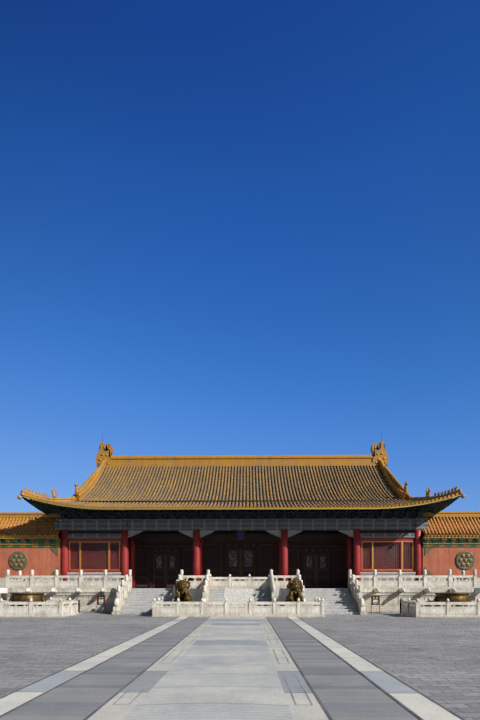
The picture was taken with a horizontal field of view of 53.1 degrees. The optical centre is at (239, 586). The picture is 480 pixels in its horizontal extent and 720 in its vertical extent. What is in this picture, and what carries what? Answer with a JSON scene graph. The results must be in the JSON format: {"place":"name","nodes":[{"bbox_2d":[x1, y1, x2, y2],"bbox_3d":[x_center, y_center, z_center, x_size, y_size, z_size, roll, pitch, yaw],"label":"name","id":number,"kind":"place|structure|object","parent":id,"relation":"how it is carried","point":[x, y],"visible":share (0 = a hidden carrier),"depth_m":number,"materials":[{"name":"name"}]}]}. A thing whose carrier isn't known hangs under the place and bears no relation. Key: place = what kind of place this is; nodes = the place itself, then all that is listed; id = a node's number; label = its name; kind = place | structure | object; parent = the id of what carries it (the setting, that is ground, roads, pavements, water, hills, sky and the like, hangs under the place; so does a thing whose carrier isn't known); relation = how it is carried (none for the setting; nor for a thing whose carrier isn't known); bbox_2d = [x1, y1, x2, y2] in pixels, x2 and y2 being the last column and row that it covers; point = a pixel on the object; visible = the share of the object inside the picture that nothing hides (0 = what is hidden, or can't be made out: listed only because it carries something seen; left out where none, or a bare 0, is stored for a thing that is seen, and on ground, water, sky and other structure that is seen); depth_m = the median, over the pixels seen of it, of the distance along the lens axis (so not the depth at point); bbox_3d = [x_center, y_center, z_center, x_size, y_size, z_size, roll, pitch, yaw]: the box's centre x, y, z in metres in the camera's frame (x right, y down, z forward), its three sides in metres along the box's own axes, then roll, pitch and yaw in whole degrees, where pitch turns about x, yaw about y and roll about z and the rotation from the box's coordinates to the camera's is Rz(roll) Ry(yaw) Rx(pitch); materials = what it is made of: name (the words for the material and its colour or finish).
{"place":"outdoors","nodes":[
{"label":"outdoors","id":0,"kind":"place"},
{"bbox_2d":[0,612,479,719],"bbox_3d":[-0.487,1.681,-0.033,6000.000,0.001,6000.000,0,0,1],"label":"ground","id":1,"kind":"structure","parent":0,"point":[436,659],"depth_m":13.89,"materials":[{"name":"stone"}]},
{"bbox_2d":[9,593,45,605],"bbox_3d":[-12.284,1.031,27.761,1.853,1.300,1.853,0,0,-34],"label":"bronze vat","id":2,"kind":"object","parent":1,"relation":"on","point":[26,597],"visible":0.54,"depth_m":27.03,"materials":[{"name":"metal"}]},
{"bbox_2d":[0,512,60,599],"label":"red wall","id":3,"kind":"structure","parent":1,"relation":"on","point":[39,556],"depth_m":35.25,"materials":[{"name":"paint"}]},
{"bbox_2d":[0,517,60,537],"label":"tiled roof","id":4,"kind":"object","parent":3,"relation":"on","point":[19,534],"visible":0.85,"depth_m":35.48,"materials":[{"name":"yellow tile"}]},
{"bbox_2d":[0,597,80,616],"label":"fence","id":5,"kind":"object","parent":1,"relation":"on","point":[50,607],"visible":0.92,"depth_m":26.38,"materials":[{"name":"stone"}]},
{"bbox_2d":[0,617,187,714],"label":"paving strip","id":6,"kind":"object","parent":1,"relation":"on","point":[17,698],"depth_m":9.11,"materials":[{"name":"beige stone"}]},
{"bbox_2d":[95,595,107,612],"bbox_3d":[-8.796,1.121,30.391,0.720,1.120,0.400,0,0,1],"label":"notice stand","id":7,"kind":"object","parent":1,"relation":"on","point":[101,600],"visible":1,"depth_m":30.38,"materials":[{"name":"black paint"}]},
{"bbox_2d":[0,617,208,719],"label":"paved path","id":8,"kind":"structure","parent":1,"relation":"on","point":[83,695],"depth_m":8.29,"materials":[{"name":"grey stone"}]},
{"bbox_2d":[0,617,209,719],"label":"paving joints","id":9,"kind":"object","parent":1,"relation":"on","point":[103,704],"depth_m":8.70,"materials":[{"name":"grey stone"}]},
{"bbox_2d":[87,617,217,719],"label":"paving strip","id":10,"kind":"object","parent":1,"relation":"on","point":[121,708],"depth_m":8.27,"materials":[{"name":"beige stone"}]},
{"bbox_2d":[113,617,211,703],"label":"paving grooves","id":11,"kind":"object","parent":1,"relation":"on","point":[154,678],"visible":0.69,"depth_m":8.42,"materials":[{"name":"grey stone"}]},
{"bbox_2d":[170,579,194,605],"bbox_3d":[-3.417,0.632,28.893,1.320,2.097,1.800,0,0,1],"label":"lion statue","id":12,"kind":"object","parent":1,"relation":"on","point":[182,587],"visible":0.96,"depth_m":28.53,"materials":[{"name":"brown metal"}]},
{"bbox_2d":[123,617,293,719],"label":"central walkway","id":13,"kind":"structure","parent":1,"relation":"on","point":[222,668],"depth_m":8.25,"materials":[{"name":"grey stone"}]},
{"bbox_2d":[152,597,324,616],"bbox_3d":[-0.082,1.156,27.864,9.580,1.050,2.860,0,0,1],"label":"fence","id":14,"kind":"object","parent":1,"relation":"on","point":[160,609],"visible":1,"depth_m":26.50,"materials":[{"name":"stone"}]},
{"bbox_2d":[112,588,366,614],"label":"stairs","id":15,"kind":"structure","parent":1,"relation":"on","point":[339,601],"depth_m":30.71,"materials":[{"name":"stone"}]},
{"bbox_2d":[5,588,477,611],"bbox_3d":[0.134,0.909,42.733,31.520,1.544,21.860,0,0,1],"label":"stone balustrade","id":16,"kind":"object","parent":1,"relation":"on","point":[390,599],"depth_m":31.95,"materials":[{"name":"stone"}]},
{"bbox_2d":[0,569,479,611],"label":"stone balustrade","id":17,"kind":"object","parent":16,"relation":"on","point":[124,587],"visible":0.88,"depth_m":31.80,"materials":[{"name":"stone"}]},
{"bbox_2d":[128,530,352,587],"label":"doors","id":18,"kind":"structure","parent":16,"relation":"on","point":[317,558],"depth_m":37.40,"materials":[{"name":"brown wood"}]},
{"bbox_2d":[258,617,328,719],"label":"paving strip","id":19,"kind":"object","parent":1,"relation":"on","point":[304,708],"depth_m":8.27,"materials":[{"name":"beige stone"}]},
{"bbox_2d":[260,618,312,704],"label":"paving grooves","id":20,"kind":"object","parent":19,"relation":"in","point":[284,675],"visible":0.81,"depth_m":8.51,"materials":[{"name":"grey stone"}]},
{"bbox_2d":[283,579,307,605],"bbox_3d":[3.282,0.628,28.796,1.320,2.105,1.800,0,0,1],"label":"lion statue","id":21,"kind":"object","parent":1,"relation":"on","point":[295,586],"visible":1,"depth_m":28.43,"materials":[{"name":"brown metal"}]},
{"bbox_2d":[267,617,419,719],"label":"paved path","id":22,"kind":"structure","parent":1,"relation":"on","point":[343,690],"depth_m":8.29,"materials":[{"name":"grey stone"}]},
{"bbox_2d":[266,617,464,719],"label":"paving joints","id":23,"kind":"object","parent":1,"relation":"on","point":[327,712],"depth_m":8.25,"materials":[{"name":"grey stone"}]},
{"bbox_2d":[288,617,460,719],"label":"paving strip","id":24,"kind":"object","parent":1,"relation":"on","point":[421,706],"depth_m":8.27,"materials":[{"name":"white stone"}]},
{"bbox_2d":[369,595,380,612],"bbox_3d":[8.502,1.121,30.140,0.720,1.120,0.400,0,0,1],"label":"notice stand","id":25,"kind":"object","parent":1,"relation":"on","point":[375,600],"visible":1,"depth_m":30.13,"materials":[{"name":"black paint"}]},
{"bbox_2d":[399,597,479,616],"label":"stone balustrade","id":26,"kind":"object","parent":1,"relation":"on","point":[417,607],"visible":0.96,"depth_m":26.05,"materials":[{"name":"stone"}]},
{"bbox_2d":[421,511,479,600],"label":"red wall","id":27,"kind":"structure","parent":1,"relation":"on","point":[443,555],"depth_m":34.82,"materials":[{"name":"paint"}]},
{"bbox_2d":[422,516,479,536],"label":"tiled roof","id":28,"kind":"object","parent":27,"relation":"on","point":[460,534],"visible":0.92,"depth_m":35.04,"materials":[{"name":"yellow tile"}]},
{"bbox_2d":[433,593,470,606],"bbox_3d":[12.113,1.031,27.407,1.853,1.300,1.853,0,0,36],"label":"bronze vat","id":29,"kind":"object","parent":1,"relation":"on","point":[454,597],"visible":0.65,"depth_m":26.67,"materials":[{"name":"metal"}]},
{"bbox_2d":[0,0,479,511],"label":"sky","id":30,"kind":"structure","parent":0,"point":[228,227],"materials":[{"name":"blue"}]},
{"bbox_2d":[67,538,415,580],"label":"windows","id":31,"kind":"structure","parent":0,"point":[99,556],"depth_m":35.24,"materials":[{"name":"red wood"}]},
{"bbox_2d":[61,529,421,587],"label":"columns","id":32,"kind":"structure","parent":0,"point":[198,555],"depth_m":35.13,"materials":[{"name":"red wood"}]},
{"bbox_2d":[128,530,352,537],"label":"brackets","id":33,"kind":"object","parent":32,"relation":"attached to","point":[203,533],"visible":0.96,"depth_m":35.24,"materials":[{"name":"wood"}]},
{"bbox_2d":[55,518,427,537],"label":"painted hall beams","id":34,"kind":"structure","parent":32,"relation":"on","point":[367,528],"depth_m":35.07,"materials":[{"name":"teal paint"}]},
{"bbox_2d":[47,500,435,518],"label":"eave brackets","id":35,"kind":"object","parent":34,"relation":"on","point":[415,512],"visible":0.52,"depth_m":35.12,"materials":[{"name":"green wood"}]},
{"bbox_2d":[24,495,458,514],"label":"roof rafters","id":36,"kind":"object","parent":35,"relation":"on","point":[440,506],"visible":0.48,"depth_m":33.01,"materials":[{"name":"wood"}]},
{"bbox_2d":[24,465,459,509],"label":"roof tiles","id":37,"kind":"object","parent":36,"relation":"on","point":[238,482],"visible":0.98,"depth_m":38.75,"materials":[{"name":"yellow tile"}]},
{"bbox_2d":[96,433,113,466],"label":"roof ornament","id":38,"kind":"object","parent":37,"relation":"on","point":[103,453],"visible":0.96,"depth_m":42.38,"materials":[{"name":"gold metal"}]},
{"bbox_2d":[17,455,464,501],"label":"roof ridges","id":39,"kind":"object","parent":37,"relation":"on","point":[399,489],"visible":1,"depth_m":42.17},
{"bbox_2d":[370,432,388,465],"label":"roof ornament","id":40,"kind":"object","parent":37,"relation":"on","point":[379,453],"visible":0.92,"depth_m":42.03,"materials":[{"name":"gold metal"}]}
]}

